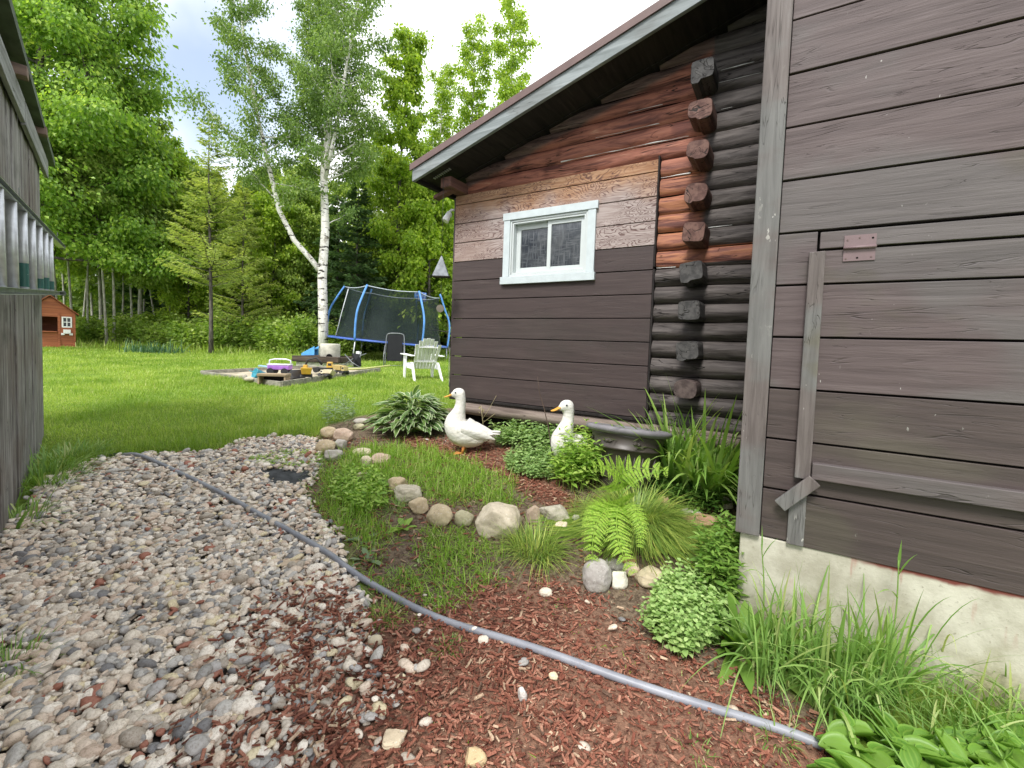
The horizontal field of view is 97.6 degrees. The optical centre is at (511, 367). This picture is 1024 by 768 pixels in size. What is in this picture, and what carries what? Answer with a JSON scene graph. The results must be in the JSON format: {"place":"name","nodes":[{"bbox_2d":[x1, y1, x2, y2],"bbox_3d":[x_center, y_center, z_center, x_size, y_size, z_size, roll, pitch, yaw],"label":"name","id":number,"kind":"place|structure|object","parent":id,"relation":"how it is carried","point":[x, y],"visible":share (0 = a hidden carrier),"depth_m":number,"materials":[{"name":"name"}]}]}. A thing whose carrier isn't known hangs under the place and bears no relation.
{"place":"outdoors","nodes":[
{"label":"outdoors","id":0,"kind":"place"},
{"bbox_2d":[6,483,80,529],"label":"tall grass","id":1,"kind":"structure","parent":0,"point":[19,511],"depth_m":3.13,"materials":[{"name":"plant"}]},
{"bbox_2d":[15,446,111,505],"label":"tall grass","id":2,"kind":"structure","parent":0,"point":[40,482],"depth_m":3.75,"materials":[{"name":"plant"}]},
{"bbox_2d":[28,432,124,473],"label":"tall grass","id":3,"kind":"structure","parent":0,"point":[65,449],"depth_m":4.24,"materials":[{"name":"plant"}]},
{"bbox_2d":[320,343,339,356],"bbox_3d":[-5.100,-0.457,12.563,0.530,0.449,0.533,2,3,0],"label":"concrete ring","id":4,"kind":"object","parent":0,"point":[329,350],"visible":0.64,"depth_m":12.34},
{"bbox_2d":[32,0,657,241],"label":"sky","id":5,"kind":"structure","parent":0,"point":[565,28],"materials":[{"name":"white"}]},
{"bbox_2d":[0,348,1007,767],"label":"ground","id":6,"kind":"structure","parent":0,"point":[620,600],"depth_m":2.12,"materials":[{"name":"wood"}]},
{"bbox_2d":[0,0,54,532],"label":"weathered shed","id":7,"kind":"structure","parent":6,"relation":"on","point":[25,148],"depth_m":3.41,"materials":[{"name":"wood"}]},
{"bbox_2d":[0,176,65,295],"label":"aluminium ladder","id":8,"kind":"object","parent":7,"relation":"attached to","point":[26,247],"visible":1,"depth_m":2.85,"materials":[{"name":"grey metal"}]},
{"bbox_2d":[0,622,74,693],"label":"grass tuft","id":9,"kind":"object","parent":6,"relation":"on","point":[7,655],"visible":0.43,"depth_m":1.93,"materials":[{"name":"plant"}]},
{"bbox_2d":[42,295,78,347],"bbox_3d":[-18.353,-1.852,17.824,1.600,2.047,1.590,-1,4,-45],"label":"playhouse","id":10,"kind":"object","parent":6,"relation":"on","point":[58,322],"visible":0.68,"depth_m":17.58,"materials":[{"name":"orange wood"}]},
{"bbox_2d":[76,314,109,343],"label":"bush","id":11,"kind":"object","parent":6,"relation":"on","point":[91,334],"visible":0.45,"depth_m":20.55,"materials":[{"name":"green plant"}]},
{"bbox_2d":[55,235,131,320],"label":"broadleaf tree","id":12,"kind":"object","parent":6,"relation":"on","point":[78,269],"visible":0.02,"depth_m":22.78,"materials":[{"name":"green plant"}]},
{"bbox_2d":[46,123,143,344],"bbox_3d":[-17.797,-5.957,19.182,3.218,10.431,3.665,0,8,-15],"label":"tree","id":13,"kind":"object","parent":6,"relation":"on","point":[91,163],"visible":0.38,"depth_m":18.24,"materials":[{"name":"green plant"}]},
{"bbox_2d":[12,0,200,297],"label":"maple tree","id":14,"kind":"object","parent":6,"relation":"on","point":[85,55],"visible":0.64,"depth_m":18.09,"materials":[{"name":"green plant"}]},
{"bbox_2d":[57,103,156,342],"bbox_3d":[-18.046,-6.433,19.857,3.476,11.265,3.958,2,3,35],"label":"tree","id":15,"kind":"object","parent":6,"relation":"on","point":[113,278],"visible":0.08,"depth_m":20.15,"materials":[{"name":"green plant"}]},
{"bbox_2d":[92,308,162,343],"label":"bush","id":16,"kind":"object","parent":6,"relation":"on","point":[120,332],"visible":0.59,"depth_m":20.35,"materials":[{"name":"green plant"}]},
{"bbox_2d":[83,66,189,317],"bbox_3d":[-18.089,-7.328,21.786,4.463,12.771,5.232,1,3,-15],"label":"broadleaf tree","id":17,"kind":"object","parent":6,"relation":"on","point":[139,281],"visible":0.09,"depth_m":21.32,"materials":[{"name":"green plant"}]},
{"bbox_2d":[119,337,190,353],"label":"iris clump","id":18,"kind":"object","parent":6,"relation":"on","point":[144,349],"visible":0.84,"depth_m":16.87,"materials":[{"name":"plant"}]},
{"bbox_2d":[110,275,200,318],"bbox_3d":[-20.213,-5.766,25.837,4.329,8.914,5.098,1,3,-20],"label":"bush","id":19,"kind":"object","parent":6,"relation":"on","point":[156,303],"visible":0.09,"depth_m":24.84,"materials":[{"name":"green plant"}]},
{"bbox_2d":[125,315,186,345],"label":"bush","id":20,"kind":"object","parent":6,"relation":"on","point":[151,334],"visible":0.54,"depth_m":19.90,"materials":[{"name":"green plant"}]},
{"bbox_2d":[138,308,202,328],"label":"bush","id":21,"kind":"object","parent":6,"relation":"on","point":[173,318],"visible":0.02,"depth_m":21.29,"materials":[{"name":"green plant"}]},
{"bbox_2d":[123,136,225,310],"bbox_3d":[-18.233,-6.544,23.775,4.457,10.879,3.802,3,3,20],"label":"broadleaf tree","id":22,"kind":"object","parent":6,"relation":"on","point":[182,166],"visible":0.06,"depth_m":23.20,"materials":[{"name":"green plant"}]},
{"bbox_2d":[133,188,224,324],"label":"spruce tree","id":23,"kind":"object","parent":6,"relation":"on","point":[174,298],"visible":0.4,"depth_m":22.30,"materials":[{"name":"green plant"}]},
{"bbox_2d":[163,162,217,241],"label":"tree","id":24,"kind":"object","parent":6,"relation":"on","point":[201,172],"visible":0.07,"depth_m":24.39,"materials":[{"name":"green plant"}]},
{"bbox_2d":[153,314,229,349],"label":"bush","id":25,"kind":"object","parent":6,"relation":"on","point":[185,335],"visible":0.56,"depth_m":19.39,"materials":[{"name":"green plant"}]},
{"bbox_2d":[75,338,309,354],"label":"tall weeds","id":26,"kind":"object","parent":6,"relation":"on","point":[95,344],"visible":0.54,"depth_m":17.98,"materials":[{"name":"plant"}]},
{"bbox_2d":[154,110,262,353],"bbox_3d":[-11.639,-5.101,17.251,3.459,9.450,3.371,5,4,43],"label":"larch tree","id":27,"kind":"object","parent":6,"relation":"on","point":[203,247],"visible":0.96,"depth_m":17.07,"materials":[{"name":"green plant"}]},
{"bbox_2d":[188,314,253,350],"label":"bush","id":28,"kind":"object","parent":6,"relation":"on","point":[223,337],"visible":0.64,"depth_m":19.46,"materials":[{"name":"green plant"}]},
{"bbox_2d":[187,188,262,319],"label":"broadleaf tree","id":29,"kind":"object","parent":6,"relation":"on","point":[223,226],"visible":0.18,"depth_m":23.05,"materials":[{"name":"green plant"}]},
{"bbox_2d":[203,302,268,337],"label":"bush","id":30,"kind":"object","parent":6,"relation":"on","point":[215,313],"visible":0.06,"depth_m":20.06,"materials":[{"name":"green plant"}]},
{"bbox_2d":[191,181,283,327],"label":"larch tree","id":31,"kind":"object","parent":6,"relation":"on","point":[253,243],"visible":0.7,"depth_m":20.17,"materials":[{"name":"green plant"}]},
{"bbox_2d":[26,344,458,489],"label":"lawn","id":32,"kind":"structure","parent":6,"relation":"on","point":[91,355],"depth_m":6.99,"materials":[{"name":"green plant"}]},
{"bbox_2d":[214,173,271,304],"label":"tree","id":33,"kind":"object","parent":6,"relation":"on","point":[256,213],"visible":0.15,"depth_m":23.77,"materials":[{"name":"green plant"}]},
{"bbox_2d":[55,186,455,348],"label":"woods","id":34,"kind":"object","parent":6,"relation":"on","point":[77,301],"visible":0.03,"depth_m":27.27,"materials":[{"name":"plant"}]},
{"bbox_2d":[231,315,285,350],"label":"bush","id":35,"kind":"object","parent":6,"relation":"on","point":[251,343],"visible":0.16,"depth_m":19.47,"materials":[{"name":"green plant"}]},
{"bbox_2d":[225,166,312,323],"bbox_3d":[-11.725,-5.196,22.009,4.353,8.844,4.146,3,3,19],"label":"broadleaf tree","id":36,"kind":"object","parent":6,"relation":"on","point":[261,203],"visible":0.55,"depth_m":21.24,"materials":[{"name":"green plant"}]},
{"bbox_2d":[246,313,313,351],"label":"bush","id":37,"kind":"object","parent":6,"relation":"on","point":[261,333],"visible":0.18,"depth_m":18.36,"materials":[{"name":"green plant"}]},
{"bbox_2d":[249,448,322,467],"bbox_3d":[-2.173,0.861,4.304,0.706,0.112,0.430,2,3,0],"label":"weed patch","id":38,"kind":"object","parent":6,"relation":"on","point":[286,452],"visible":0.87,"depth_m":4.28,"materials":[{"name":"green plant"}]},
{"bbox_2d":[169,0,404,354],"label":"birch tree","id":39,"kind":"object","parent":6,"relation":"on","point":[325,39],"visible":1,"depth_m":15.40,"materials":[{"name":"green plant"}]},
{"bbox_2d":[200,365,380,386],"bbox_3d":[-4.640,0.126,10.197,3.132,0.258,3.091,4,3,32],"label":"sandbox","id":40,"kind":"object","parent":6,"relation":"on","point":[248,373],"visible":0.38,"depth_m":9.81,"materials":[{"name":"sand"}]},
{"bbox_2d":[257,373,290,383],"bbox_3d":[-4.438,0.201,8.361,0.520,0.195,0.240,2,3,-4],"label":"toy bench","id":41,"kind":"object","parent":40,"relation":"on","point":[275,376],"visible":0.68,"depth_m":8.33,"materials":[{"name":"beige wood"}]},
{"bbox_2d":[266,358,292,372],"bbox_3d":[-4.948,-0.036,9.558,0.468,0.337,0.300,2,3,-8],"label":"toy car","id":42,"kind":"object","parent":40,"relation":"in","point":[277,367],"visible":0.88,"depth_m":9.45,"materials":[{"name":"purple plastic"}]},
{"bbox_2d":[258,309,333,353],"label":"bush","id":43,"kind":"object","parent":6,"relation":"on","point":[297,338],"visible":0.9,"depth_m":18.00,"materials":[{"name":"green plant"}]},
{"bbox_2d":[278,153,320,277],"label":"tree","id":44,"kind":"object","parent":6,"relation":"on","point":[291,172],"visible":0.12,"depth_m":24.60,"materials":[{"name":"green plant"}]},
{"bbox_2d":[265,174,334,325],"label":"broadleaf tree","id":45,"kind":"object","parent":6,"relation":"on","point":[308,229],"visible":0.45,"depth_m":22.09,"materials":[{"name":"green plant"}]},
{"bbox_2d":[292,355,352,365],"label":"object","id":46,"kind":"object","parent":6,"relation":"on","point":[302,360],"visible":0.64,"depth_m":12.17,"materials":[{"name":"wood"}]},
{"bbox_2d":[292,194,361,328],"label":"spruce tree","id":47,"kind":"object","parent":6,"relation":"on","point":[333,240],"visible":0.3,"depth_m":21.48,"materials":[{"name":"green plant"}]},
{"bbox_2d":[307,177,362,320],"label":"broadleaf tree","id":48,"kind":"object","parent":6,"relation":"on","point":[342,193],"visible":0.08,"depth_m":24.34,"materials":[{"name":"green plant"}]},
{"bbox_2d":[318,389,357,428],"bbox_3d":[-2.196,0.507,5.657,0.504,0.427,1.016,1,3,-14],"label":"weed patch","id":49,"kind":"object","parent":6,"relation":"on","point":[335,410],"visible":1,"depth_m":5.65,"materials":[{"name":"green plant"}]},
{"bbox_2d":[333,428,353,441],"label":"rock","id":50,"kind":"object","parent":6,"relation":"on","point":[346,434],"visible":0.84,"depth_m":4.86,"materials":[{"name":"stone"}]},
{"bbox_2d":[316,323,372,353],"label":"bush","id":51,"kind":"object","parent":6,"relation":"on","point":[346,346],"visible":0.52,"depth_m":18.54,"materials":[{"name":"green plant"}]},
{"bbox_2d":[312,181,387,344],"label":"spruce tree","id":52,"kind":"object","parent":6,"relation":"on","point":[363,268],"visible":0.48,"depth_m":19.45,"materials":[{"name":"green plant"}]},
{"bbox_2d":[328,461,392,511],"bbox_3d":[-1.239,0.951,3.633,0.480,0.220,0.853,1,3,-26],"label":"weed patch","id":53,"kind":"object","parent":6,"relation":"on","point":[360,487],"visible":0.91,"depth_m":3.56,"materials":[{"name":"green plant"}]},
{"bbox_2d":[0,432,738,767],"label":"gravel","id":54,"kind":"structure","parent":6,"relation":"on","point":[40,727],"depth_m":2.23,"materials":[{"name":"gravel"}]},
{"bbox_2d":[261,467,318,483],"bbox_3d":[-1.952,0.950,3.991,0.470,0.065,0.609,-1,4,-45],"label":"landscape fabric","id":55,"kind":"object","parent":54,"relation":"on","point":[292,476],"visible":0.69,"depth_m":3.96,"materials":[{"name":"fabric"}]},
{"bbox_2d":[342,140,405,288],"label":"broadleaf tree","id":56,"kind":"object","parent":6,"relation":"on","point":[375,213],"visible":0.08,"depth_m":23.03,"materials":[{"name":"green plant"}]},
{"bbox_2d":[359,594,408,633],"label":"grass tuft","id":57,"kind":"object","parent":6,"relation":"on","point":[385,611],"visible":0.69,"depth_m":2.29,"materials":[{"name":"plant"}]},
{"bbox_2d":[327,284,449,360],"bbox_3d":[-4.586,-1.696,16.966,4.400,2.890,4.400,6,3,0],"label":"trampoline","id":58,"kind":"object","parent":6,"relation":"on","point":[376,314],"visible":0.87,"depth_m":15.53,"materials":[{"name":"fabric"}]},
{"bbox_2d":[383,333,404,365],"bbox_3d":[-3.516,-0.559,13.395,0.626,1.017,0.187,2,-4,-5],"label":"folding lounger","id":59,"kind":"object","parent":6,"relation":"on","point":[394,346],"visible":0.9,"depth_m":13.47,"materials":[{"name":"black fabric"}]},
{"bbox_2d":[349,22,439,285],"bbox_3d":[-5.205,-7.897,19.892,4.244,14.870,4.478,2,3,0],"label":"maple tree","id":60,"kind":"object","parent":6,"relation":"on","point":[408,85],"visible":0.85,"depth_m":19.54,"materials":[{"name":"green plant"}]},
{"bbox_2d":[382,729,407,749],"bbox_3d":[-0.422,1.328,1.600,0.084,0.029,0.077,2,3,0],"label":"rock","id":61,"kind":"object","parent":6,"relation":"on","point":[392,738],"visible":0.96,"depth_m":1.59,"materials":[{"name":"stone"}]},
{"bbox_2d":[361,385,450,436],"bbox_3d":[-1.209,0.466,5.286,1.172,0.584,1.160,2,3,0],"label":"hosta","id":62,"kind":"object","parent":6,"relation":"on","point":[412,414],"visible":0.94,"depth_m":5.09,"materials":[{"name":"green plant"}]},
{"bbox_2d":[394,484,421,502],"bbox_3d":[-0.824,0.988,3.559,0.237,0.121,0.195,2,3,0],"label":"rock","id":63,"kind":"object","parent":6,"relation":"on","point":[411,491],"visible":0.91,"depth_m":3.48,"materials":[{"name":"stone"}]},
{"bbox_2d":[375,187,450,336],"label":"broadleaf tree","id":64,"kind":"object","parent":6,"relation":"on","point":[443,326],"visible":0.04,"depth_m":22.44,"materials":[{"name":"green plant"}]},
{"bbox_2d":[408,497,428,514],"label":"rock","id":65,"kind":"object","parent":6,"relation":"on","point":[418,505],"visible":1,"depth_m":3.30,"materials":[{"name":"stone"}]},
{"bbox_2d":[377,180,461,352],"bbox_3d":[-3.560,-4.918,20.149,5.237,9.013,4.657,2,3,0],"label":"maple sapling","id":66,"kind":"object","parent":6,"relation":"on","point":[412,275],"visible":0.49,"depth_m":19.84,"materials":[{"name":"green plant"}]},
{"bbox_2d":[400,338,444,380],"bbox_3d":[-2.004,-0.203,10.120,0.819,0.940,0.938,0,3,-28],"label":"lawn chair","id":67,"kind":"object","parent":6,"relation":"on","point":[422,348],"visible":0.94,"depth_m":9.93,"materials":[{"name":"white plastic"}]},
{"bbox_2d":[419,237,453,350],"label":"broadleaf tree","id":68,"kind":"object","parent":6,"relation":"on","point":[448,245],"visible":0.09,"depth_m":22.05,"materials":[{"name":"green plant"}]},
{"bbox_2d":[426,503,452,526],"bbox_3d":[-0.512,1.050,3.180,0.190,0.166,0.140,2,3,0],"label":"rock","id":69,"kind":"object","parent":6,"relation":"on","point":[441,514],"visible":0.94,"depth_m":3.13,"materials":[{"name":"stone"}]},
{"bbox_2d":[422,61,459,349],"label":"poplar tree","id":70,"kind":"object","parent":6,"relation":"on","point":[443,96],"visible":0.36,"depth_m":25.24,"materials":[{"name":"green plant"}]},
{"bbox_2d":[454,510,473,526],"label":"rock","id":71,"kind":"object","parent":6,"relation":"on","point":[464,517],"visible":0.97,"depth_m":3.14,"materials":[{"name":"stone"}]},
{"bbox_2d":[109,452,826,752],"bbox_3d":[-1.287,1.109,2.890,5.989,0.296,0.229,4,3,29],"label":"hose","id":72,"kind":"object","parent":6,"relation":"on","point":[720,710],"visible":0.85,"depth_m":2.02,"materials":[{"name":"grey plastic"}]},
{"bbox_2d":[444,11,496,139],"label":"poplar tree","id":73,"kind":"object","parent":6,"relation":"on","point":[480,94],"visible":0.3,"depth_m":24.50,"materials":[{"name":"green plant"}]},
{"bbox_2d":[444,388,500,454],"bbox_3d":[-0.393,0.525,4.413,0.576,0.645,0.285,2,3,4],"label":"duck","id":74,"kind":"object","parent":6,"relation":"on","point":[462,431],"visible":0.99,"depth_m":4.34},
{"bbox_2d":[465,746,486,767],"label":"rock","id":75,"kind":"object","parent":6,"relation":"on","point":[474,755],"visible":0.98,"depth_m":1.52,"materials":[{"name":"stone"}]},
{"bbox_2d":[475,502,520,538],"bbox_3d":[-0.088,1.047,3.080,0.312,0.232,0.237,3,3,18],"label":"rock","id":76,"kind":"object","parent":6,"relation":"on","point":[503,515],"visible":0.92,"depth_m":2.99,"materials":[{"name":"stone"}]},
{"bbox_2d":[479,0,541,113],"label":"poplar tree","id":77,"kind":"object","parent":6,"relation":"on","point":[519,24],"visible":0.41,"depth_m":23.40,"materials":[{"name":"green plant"}]},
{"bbox_2d":[488,419,558,449],"bbox_3d":[0.168,0.639,4.790,0.866,0.322,1.257,2,3,0],"label":"mint patch","id":78,"kind":"object","parent":6,"relation":"on","point":[514,431],"visible":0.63,"depth_m":4.45,"materials":[{"name":"green plant"}]},
{"bbox_2d":[479,514,587,586],"bbox_3d":[0.145,1.108,2.869,0.802,0.317,0.775,4,3,35],"label":"grass tuft","id":79,"kind":"object","parent":6,"relation":"on","point":[531,541],"visible":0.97,"depth_m":2.81,"materials":[{"name":"plant"}]},
{"bbox_2d":[502,439,564,480],"bbox_3d":[0.303,0.802,4.012,0.797,0.272,0.756,2,3,0],"label":"herb patch","id":80,"kind":"object","parent":6,"relation":"on","point":[532,468],"visible":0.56,"depth_m":3.92,"materials":[{"name":"green plant"}]},
{"bbox_2d":[539,504,569,520],"bbox_3d":[0.314,1.038,3.197,0.197,0.132,0.197,1,3,-24],"label":"rock","id":81,"kind":"object","parent":6,"relation":"on","point":[553,513],"visible":0.8,"depth_m":3.13,"materials":[{"name":"stone"}]},
{"bbox_2d":[300,430,825,766],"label":"grass","id":82,"kind":"structure","parent":6,"relation":"on","point":[396,450],"depth_m":3.42,"materials":[{"name":"plant"}]},
{"bbox_2d":[551,400,591,458],"bbox_3d":[0.596,0.599,3.938,0.576,0.645,0.285,1,3,-20],"label":"duck","id":83,"kind":"object","parent":6,"relation":"on","point":[566,407],"visible":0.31,"depth_m":3.83},
{"bbox_2d":[547,418,621,493],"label":"leafy shoots","id":84,"kind":"object","parent":6,"relation":"on","point":[569,463],"visible":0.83,"depth_m":3.55,"materials":[{"name":"green plant"}]},
{"bbox_2d":[409,0,766,469],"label":"log cabin","id":85,"kind":"object","parent":6,"relation":"on","point":[601,192],"visible":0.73,"depth_m":4.03,"materials":[{"name":"brown wood"}]},
{"bbox_2d":[432,179,449,311],"bbox_3d":[-0.750,-1.346,4.798,0.184,1.493,0.114,2,3,0],"label":"wind bell","id":86,"kind":"object","parent":85,"relation":"hanging from","point":[440,271],"visible":1,"depth_m":4.78,"materials":[{"name":"metal"}]},
{"bbox_2d":[500,200,598,284],"bbox_3d":[0.369,-1.217,4.482,1.057,0.732,0.146,4,3,32],"label":"window","id":87,"kind":"structure","parent":85,"relation":"in","point":[555,243],"depth_m":4.44,"materials":[{"name":"white paint"}]},
{"bbox_2d":[582,558,611,593],"bbox_3d":[0.479,1.167,2.515,0.170,0.187,0.140,2,3,0],"label":"rock","id":88,"kind":"object","parent":6,"relation":"on","point":[597,577],"visible":0.97,"depth_m":2.46,"materials":[{"name":"stone"}]},
{"bbox_2d":[612,571,627,589],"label":"rock","id":89,"kind":"object","parent":6,"relation":"on","point":[619,580],"visible":0.99,"depth_m":2.49,"materials":[{"name":"stone"}]},
{"bbox_2d":[581,455,668,575],"bbox_3d":[0.652,0.838,2.705,0.406,0.544,0.645,4,4,36],"label":"fern","id":90,"kind":"object","parent":6,"relation":"on","point":[612,509],"visible":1,"depth_m":2.69,"materials":[{"name":"plant"}]},
{"bbox_2d":[586,422,672,491],"bbox_3d":[0.926,0.721,3.656,0.689,0.476,0.689,7,-4,0],"label":"plant pot","id":91,"kind":"object","parent":6,"relation":"on","point":[623,445],"visible":0.82,"depth_m":3.43,"materials":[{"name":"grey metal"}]},
{"bbox_2d":[531,480,734,576],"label":"ornamental grass","id":92,"kind":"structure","parent":6,"relation":"on","point":[667,526],"depth_m":2.90,"materials":[{"name":"plant"}]},
{"bbox_2d":[634,565,661,588],"bbox_3d":[0.784,1.195,2.554,0.161,0.098,0.148,2,3,0],"label":"rock","id":93,"kind":"object","parent":6,"relation":"on","point":[644,577],"visible":0.76,"depth_m":2.52,"materials":[{"name":"stone"}]},
{"bbox_2d":[575,379,742,504],"bbox_3d":[1.601,0.576,3.572,1.981,1.041,2.003,0,4,-37],"label":"daylily","id":94,"kind":"object","parent":6,"relation":"on","point":[728,456],"visible":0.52,"depth_m":3.42,"materials":[{"name":"plant"}]},
{"bbox_2d":[594,394,741,486],"bbox_3d":[1.363,0.595,3.653,1.468,0.858,1.564,2,3,0],"label":"daylily","id":95,"kind":"object","parent":6,"relation":"on","point":[669,457],"visible":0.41,"depth_m":3.52,"materials":[{"name":"plant"}]},
{"bbox_2d":[636,556,736,658],"bbox_3d":[0.889,1.189,2.247,0.406,0.257,0.632,4,4,35],"label":"oregano","id":96,"kind":"object","parent":6,"relation":"on","point":[680,611],"visible":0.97,"depth_m":2.16,"materials":[{"name":"green plant"}]},
{"bbox_2d":[647,470,736,512],"bbox_3d":[1.541,0.937,3.696,0.728,0.304,1.204,4,3,35],"label":"herb patch","id":97,"kind":"object","parent":6,"relation":"on","point":[711,500],"visible":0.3,"depth_m":3.38,"materials":[{"name":"green plant"}]},
{"bbox_2d":[681,513,717,527],"bbox_3d":[1.322,1.088,3.149,0.265,0.111,0.203,2,3,0],"label":"rock","id":98,"kind":"object","parent":6,"relation":"on","point":[699,516],"visible":0.41,"depth_m":3.10,"materials":[{"name":"stone"}]},
{"bbox_2d":[686,498,750,605],"bbox_3d":[1.188,1.042,2.445,0.481,0.493,0.542,3,3,22],"label":"leafy plant","id":99,"kind":"object","parent":6,"relation":"on","point":[717,557],"visible":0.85,"depth_m":2.36,"materials":[{"name":"green plant"}]},
{"bbox_2d":[708,579,818,707],"bbox_3d":[1.136,1.238,2.095,0.654,0.300,0.647,2,3,0],"label":"grass clump","id":100,"kind":"object","parent":6,"relation":"on","point":[732,636],"visible":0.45,"depth_m":2.05,"materials":[{"name":"green plant"}]},
{"bbox_2d":[743,532,790,653],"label":"tall grass","id":101,"kind":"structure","parent":6,"relation":"on","point":[763,581],"depth_m":2.04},
{"bbox_2d":[749,697,809,766],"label":"grass tuft","id":102,"kind":"object","parent":6,"relation":"on","point":[773,718],"visible":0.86,"depth_m":1.66,"materials":[{"name":"plant"}]},
{"bbox_2d":[678,558,1023,767],"bbox_3d":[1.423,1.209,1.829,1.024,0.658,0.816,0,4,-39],"label":"tall grass","id":103,"kind":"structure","parent":6,"relation":"on","point":[857,692],"depth_m":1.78,"materials":[{"name":"plant"}]},
{"bbox_2d":[735,0,1023,713],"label":"board clad shed","id":104,"kind":"structure","parent":6,"relation":"on","point":[883,408],"depth_m":1.98,"materials":[{"name":"brown wood"}]},
{"bbox_2d":[877,541,924,665],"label":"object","id":105,"kind":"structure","parent":6,"relation":"on","point":[898,565],"depth_m":1.89,"materials":[{"name":"plant"}]},
{"bbox_2d":[806,704,1023,767],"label":"lady mantle","id":106,"kind":"object","parent":6,"relation":"on","point":[837,742],"visible":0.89,"depth_m":1.56,"materials":[{"name":"green plant"}]},
{"bbox_2d":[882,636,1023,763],"bbox_3d":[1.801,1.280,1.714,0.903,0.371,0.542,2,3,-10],"label":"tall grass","id":107,"kind":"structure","parent":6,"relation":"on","point":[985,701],"depth_m":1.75,"materials":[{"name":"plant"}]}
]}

